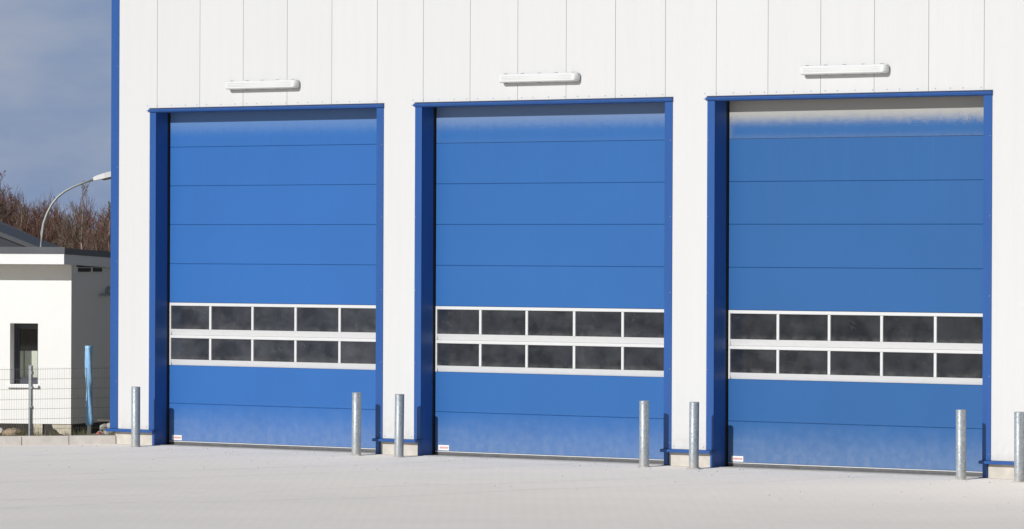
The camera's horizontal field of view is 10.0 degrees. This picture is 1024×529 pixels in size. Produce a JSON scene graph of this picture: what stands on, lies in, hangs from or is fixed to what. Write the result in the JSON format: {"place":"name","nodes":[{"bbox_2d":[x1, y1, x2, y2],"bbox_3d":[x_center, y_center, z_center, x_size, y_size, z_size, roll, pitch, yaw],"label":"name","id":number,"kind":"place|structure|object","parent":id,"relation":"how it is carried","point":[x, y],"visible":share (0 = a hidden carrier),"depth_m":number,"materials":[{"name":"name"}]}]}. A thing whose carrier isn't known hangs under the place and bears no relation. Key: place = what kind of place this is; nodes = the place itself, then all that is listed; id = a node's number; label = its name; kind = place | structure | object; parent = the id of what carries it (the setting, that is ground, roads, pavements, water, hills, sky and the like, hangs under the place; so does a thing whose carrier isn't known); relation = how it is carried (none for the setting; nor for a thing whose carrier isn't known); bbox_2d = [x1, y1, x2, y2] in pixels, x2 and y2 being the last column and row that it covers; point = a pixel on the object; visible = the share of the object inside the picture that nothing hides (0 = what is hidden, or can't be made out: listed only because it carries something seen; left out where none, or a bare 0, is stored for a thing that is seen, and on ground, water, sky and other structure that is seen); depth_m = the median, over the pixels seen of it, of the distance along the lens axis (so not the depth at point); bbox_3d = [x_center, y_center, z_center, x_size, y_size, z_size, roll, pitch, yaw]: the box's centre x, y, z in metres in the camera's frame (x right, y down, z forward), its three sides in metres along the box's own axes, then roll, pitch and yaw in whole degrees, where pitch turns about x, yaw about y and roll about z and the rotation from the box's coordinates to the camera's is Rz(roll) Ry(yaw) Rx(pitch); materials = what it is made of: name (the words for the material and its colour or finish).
{"place":"outdoors","nodes":[
{"label":"outdoors","id":0,"kind":"place"},
{"bbox_2d":[0,247,110,435],"bbox_3d":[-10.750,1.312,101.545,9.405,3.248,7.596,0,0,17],"label":"white house","id":1,"kind":"structure","parent":0,"point":[55,308],"depth_m":97.26,"materials":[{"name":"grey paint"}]},
{"bbox_2d":[6,323,38,387],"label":"window","id":2,"kind":"structure","parent":1,"relation":"in","point":[25,334],"depth_m":97.61,"materials":[{"name":"grey glass"}]},
{"bbox_2d":[0,0,111,242],"label":"sky","id":3,"kind":"structure","parent":0,"point":[55,55],"materials":[{"name":"blue"}]},
{"bbox_2d":[0,444,1023,528],"bbox_3d":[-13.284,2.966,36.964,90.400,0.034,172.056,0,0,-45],"label":"pavement","id":4,"kind":"structure","parent":0,"point":[78,487],"depth_m":75.26,"materials":[{"name":"concrete"}]},
{"bbox_2d":[0,435,115,445],"bbox_3d":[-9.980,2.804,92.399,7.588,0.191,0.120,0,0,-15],"label":"kerb","id":5,"kind":"structure","parent":4,"relation":"on","point":[55,440],"depth_m":93.11,"materials":[{"name":"concrete"}]},
{"bbox_2d":[130,387,140,446],"bbox_3d":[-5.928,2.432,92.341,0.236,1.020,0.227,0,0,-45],"label":"bollard","id":6,"kind":"object","parent":4,"relation":"on","point":[135,416],"visible":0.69,"depth_m":92.27,"materials":[{"name":"metal"}]},
{"bbox_2d":[349,392,363,455],"bbox_3d":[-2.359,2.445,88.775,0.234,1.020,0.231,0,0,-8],"label":"bollard","id":7,"kind":"object","parent":4,"relation":"on","point":[356,423],"visible":0.84,"depth_m":88.71,"materials":[{"name":"metal"}]},
{"bbox_2d":[394,394,404,457],"bbox_3d":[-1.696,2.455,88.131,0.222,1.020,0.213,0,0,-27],"label":"bollard","id":8,"kind":"object","parent":4,"relation":"on","point":[399,430],"visible":0.79,"depth_m":88.05,"materials":[{"name":"metal"}]},
{"bbox_2d":[105,0,1023,478],"bbox_3d":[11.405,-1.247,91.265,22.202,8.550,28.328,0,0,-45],"label":"industrial hall","id":9,"kind":"structure","parent":4,"relation":"on","point":[745,234],"depth_m":86.43,"materials":[{"name":"grey metal"}]},
{"bbox_2d":[225,79,299,89],"bbox_3d":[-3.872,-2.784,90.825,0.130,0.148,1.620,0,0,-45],"label":"wall lamp","id":10,"kind":"object","parent":9,"relation":"attached to","point":[261,84],"visible":1,"depth_m":90.74,"materials":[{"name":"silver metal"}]},
{"bbox_2d":[169,109,376,451],"bbox_3d":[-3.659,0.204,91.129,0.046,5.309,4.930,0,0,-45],"label":"sectional door","id":11,"kind":"structure","parent":9,"relation":"in","point":[304,204],"depth_m":91.16,"materials":[{"name":"blue metal"}]},
{"bbox_2d":[498,72,579,83],"bbox_3d":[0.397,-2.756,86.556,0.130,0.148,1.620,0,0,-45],"label":"wall lamp","id":12,"kind":"object","parent":9,"relation":"attached to","point":[540,77],"visible":1,"depth_m":86.47,"materials":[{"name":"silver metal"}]},
{"bbox_2d":[435,103,664,463],"bbox_3d":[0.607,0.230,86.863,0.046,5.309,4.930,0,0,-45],"label":"sectional door","id":13,"kind":"structure","parent":9,"relation":"in","point":[521,269],"depth_m":86.88,"materials":[{"name":"blue metal"}]},
{"bbox_2d":[799,63,888,75],"bbox_3d":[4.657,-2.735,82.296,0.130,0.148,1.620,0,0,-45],"label":"wall lamp","id":14,"kind":"object","parent":9,"relation":"attached to","point":[845,69],"visible":1,"depth_m":82.21,"materials":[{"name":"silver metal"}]},
{"bbox_2d":[728,96,983,475],"bbox_3d":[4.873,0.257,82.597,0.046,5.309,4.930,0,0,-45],"label":"sectional door","id":15,"kind":"structure","parent":9,"relation":"in","point":[839,236],"depth_m":82.60,"materials":[{"name":"blue metal"}]},
{"bbox_2d":[637,401,649,466],"bbox_3d":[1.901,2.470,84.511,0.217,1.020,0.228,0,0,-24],"label":"bollard","id":16,"kind":"object","parent":4,"relation":"on","point":[643,433],"visible":0.81,"depth_m":84.45,"materials":[{"name":"metal"}]},
{"bbox_2d":[686,402,701,468],"bbox_3d":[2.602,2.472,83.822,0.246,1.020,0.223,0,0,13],"label":"bollard","id":17,"kind":"object","parent":4,"relation":"on","point":[693,435],"visible":0.87,"depth_m":83.76,"materials":[{"name":"metal"}]},
{"bbox_2d":[953,409,969,479],"bbox_3d":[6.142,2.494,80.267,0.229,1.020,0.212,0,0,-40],"label":"bollard","id":18,"kind":"object","parent":4,"relation":"on","point":[960,444],"visible":0.84,"depth_m":80.21,"materials":[{"name":"metal"}]},
{"bbox_2d":[1012,412,1023,481],"bbox_3d":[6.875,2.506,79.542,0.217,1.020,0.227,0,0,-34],"label":"bollard","id":19,"kind":"object","parent":4,"relation":"on","point":[1018,446],"visible":0.83,"depth_m":79.47,"materials":[{"name":"metal"}]},
{"label":"ground","id":20,"kind":"structure","parent":0,"visible":0},
{"bbox_2d":[0,203,13,224],"bbox_3d":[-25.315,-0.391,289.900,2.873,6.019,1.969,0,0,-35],"label":"bare tree","id":21,"kind":"object","parent":20,"relation":"on","point":[2,207],"visible":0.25,"depth_m":290.04,"materials":[{"name":"brown wood"}]},
{"bbox_2d":[0,171,20,225],"bbox_3d":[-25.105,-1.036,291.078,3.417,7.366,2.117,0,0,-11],"label":"bare tree","id":22,"kind":"object","parent":20,"relation":"on","point":[1,175],"visible":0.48,"depth_m":290.87,"materials":[{"name":"brown plant"}]},
{"bbox_2d":[1,191,27,226],"bbox_3d":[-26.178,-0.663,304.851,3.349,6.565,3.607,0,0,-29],"label":"bare tree","id":23,"kind":"object","parent":20,"relation":"on","point":[12,203],"visible":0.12,"depth_m":305.21,"materials":[{"name":"brown plant"}]},
{"bbox_2d":[0,185,37,235],"bbox_3d":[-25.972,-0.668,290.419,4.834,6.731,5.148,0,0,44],"label":"bare tree","id":24,"kind":"object","parent":20,"relation":"on","point":[1,216],"visible":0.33,"depth_m":290.00,"materials":[{"name":"brown plant"}]},
{"bbox_2d":[13,197,35,234],"bbox_3d":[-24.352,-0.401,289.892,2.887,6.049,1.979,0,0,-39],"label":"bare tree","id":25,"kind":"object","parent":20,"relation":"on","point":[21,208],"visible":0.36,"depth_m":290.07,"materials":[{"name":"brown wood"}]},
{"bbox_2d":[0,221,58,246],"bbox_3d":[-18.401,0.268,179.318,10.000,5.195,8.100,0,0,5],"label":"gabled house","id":26,"kind":"structure","parent":20,"relation":"on","point":[11,236],"depth_m":175.90,"materials":[{"name":"stone"}]},
{"bbox_2d":[22,206,43,237],"bbox_3d":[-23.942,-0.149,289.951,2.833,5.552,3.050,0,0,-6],"label":"bare tree","id":27,"kind":"object","parent":20,"relation":"on","point":[34,232],"visible":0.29,"depth_m":290.02,"materials":[{"name":"brown plant"}]},
{"bbox_2d":[14,196,52,242],"bbox_3d":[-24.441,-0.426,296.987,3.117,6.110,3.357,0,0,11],"label":"bare tree","id":28,"kind":"object","parent":20,"relation":"on","point":[25,215],"visible":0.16,"depth_m":296.55,"materials":[{"name":"brown plant"}]},
{"bbox_2d":[33,202,47,239],"bbox_3d":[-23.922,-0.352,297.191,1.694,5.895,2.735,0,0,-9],"label":"bare tree","id":29,"kind":"object","parent":20,"relation":"on","point":[41,218],"visible":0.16,"depth_m":296.93,"materials":[{"name":"brown plant"}]},
{"bbox_2d":[36,210,56,242],"bbox_3d":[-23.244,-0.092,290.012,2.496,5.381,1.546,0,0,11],"label":"bare tree","id":30,"kind":"object","parent":20,"relation":"on","point":[46,225],"visible":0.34,"depth_m":289.99,"materials":[{"name":"brown plant"}]},
{"bbox_2d":[0,186,110,250],"bbox_3d":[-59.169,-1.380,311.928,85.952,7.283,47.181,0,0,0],"label":"undergrowth","id":31,"kind":"object","parent":20,"relation":"on","point":[89,221],"depth_m":295.14,"materials":[{"name":"brown plant"}]},
{"bbox_2d":[43,197,76,244],"bbox_3d":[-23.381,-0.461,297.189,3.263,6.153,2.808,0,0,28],"label":"bare tree","id":32,"kind":"object","parent":20,"relation":"on","point":[53,216],"visible":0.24,"depth_m":296.90,"materials":[{"name":"brown plant"}]},
{"bbox_2d":[50,211,78,248],"bbox_3d":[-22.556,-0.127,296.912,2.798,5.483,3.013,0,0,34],"label":"bare tree","id":33,"kind":"object","parent":20,"relation":"on","point":[56,234],"visible":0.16,"depth_m":296.90,"materials":[{"name":"brown plant"}]},
{"bbox_2d":[52,215,94,248],"bbox_3d":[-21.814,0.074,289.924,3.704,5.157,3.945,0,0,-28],"label":"bare tree","id":34,"kind":"object","parent":20,"relation":"on","point":[59,244],"visible":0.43,"depth_m":289.78,"materials":[{"name":"brown plant"}]},
{"bbox_2d":[40,171,110,246],"bbox_3d":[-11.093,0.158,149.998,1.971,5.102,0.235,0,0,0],"label":"street lamp","id":35,"kind":"object","parent":20,"relation":"on","point":[105,176],"visible":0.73,"depth_m":149.97,"materials":[{"name":"grey metal"}]},
{"bbox_2d":[54,201,96,248],"bbox_3d":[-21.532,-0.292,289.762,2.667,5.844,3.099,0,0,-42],"label":"bare tree","id":36,"kind":"object","parent":20,"relation":"on","point":[77,229],"visible":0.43,"depth_m":289.99,"materials":[{"name":"brown plant"}]},
{"bbox_2d":[65,181,92,249],"bbox_3d":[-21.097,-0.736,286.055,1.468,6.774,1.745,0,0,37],"label":"bare tree","id":37,"kind":"object","parent":20,"relation":"on","point":[82,221],"visible":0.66,"depth_m":286.00,"materials":[{"name":"brown wood"}]},
{"bbox_2d":[86,210,100,249],"bbox_3d":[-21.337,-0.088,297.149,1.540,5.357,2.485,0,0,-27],"label":"bare tree","id":38,"kind":"object","parent":20,"relation":"on","point":[93,229],"visible":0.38,"depth_m":296.94,"materials":[{"name":"brown plant"}]},
{"bbox_2d":[92,226,102,250],"bbox_3d":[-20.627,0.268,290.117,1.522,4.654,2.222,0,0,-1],"label":"bare tree","id":39,"kind":"object","parent":20,"relation":"on","point":[98,237],"visible":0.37,"depth_m":289.93,"materials":[{"name":"brown plant"}]},
{"bbox_2d":[98,208,110,249],"bbox_3d":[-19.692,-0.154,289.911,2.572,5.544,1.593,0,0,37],"label":"bare tree","id":40,"kind":"object","parent":20,"relation":"on","point":[106,229],"visible":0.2,"depth_m":290.03,"materials":[{"name":"brown plant"}]},
{"bbox_2d":[101,200,110,251],"bbox_3d":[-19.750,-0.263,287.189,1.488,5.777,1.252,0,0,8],"label":"bare tree","id":41,"kind":"object","parent":20,"relation":"on","point":[107,236],"visible":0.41,"depth_m":287.05,"materials":[{"name":"brown plant"}]},
{"bbox_2d":[102,209,110,250],"bbox_3d":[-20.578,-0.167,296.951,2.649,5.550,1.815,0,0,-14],"label":"bare tree","id":42,"kind":"object","parent":20,"relation":"on","point":[104,226],"visible":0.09,"depth_m":297.09,"materials":[{"name":"brown plant"}]},
{"bbox_3d":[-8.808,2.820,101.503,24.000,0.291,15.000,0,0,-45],"label":"rough ground","id":43,"kind":"structure","parent":0,"visible":0},
{"bbox_2d":[2,428,23,435],"bbox_3d":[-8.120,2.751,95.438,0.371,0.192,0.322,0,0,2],"label":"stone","id":44,"kind":"object","parent":43,"relation":"on","point":[10,432],"visible":0.65,"depth_m":95.33,"materials":[{"name":"beige stone"}]},
{"bbox_2d":[0,365,108,435],"bbox_3d":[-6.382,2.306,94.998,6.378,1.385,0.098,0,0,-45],"label":"fence","id":45,"kind":"object","parent":43,"relation":"on","point":[30,402],"visible":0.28,"depth_m":93.70,"materials":[{"name":"silver metal"}]},
{"bbox_2d":[1,427,115,435],"bbox_3d":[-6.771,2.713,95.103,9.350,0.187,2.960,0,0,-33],"label":"grass","id":46,"kind":"structure","parent":43,"relation":"on","point":[37,433],"depth_m":94.75,"materials":[{"name":"plant"}]},
{"bbox_2d":[85,346,92,433],"bbox_3d":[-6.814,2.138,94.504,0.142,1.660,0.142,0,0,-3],"label":"wrapped post","id":47,"kind":"object","parent":43,"relation":"on","point":[89,383],"visible":0.99,"depth_m":94.46,"materials":[{"name":"blue plastic"}]},
{"bbox_3d":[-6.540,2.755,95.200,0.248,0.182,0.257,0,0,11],"label":"rubble stone","id":48,"kind":"object","parent":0,"visible":0},
{"bbox_2d":[99,423,106,430],"bbox_3d":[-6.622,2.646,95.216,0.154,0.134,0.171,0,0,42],"label":"rubble stone","id":49,"kind":"object","parent":48,"relation":"on","point":[103,426],"visible":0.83,"depth_m":95.15,"materials":[{"name":"white stone"}]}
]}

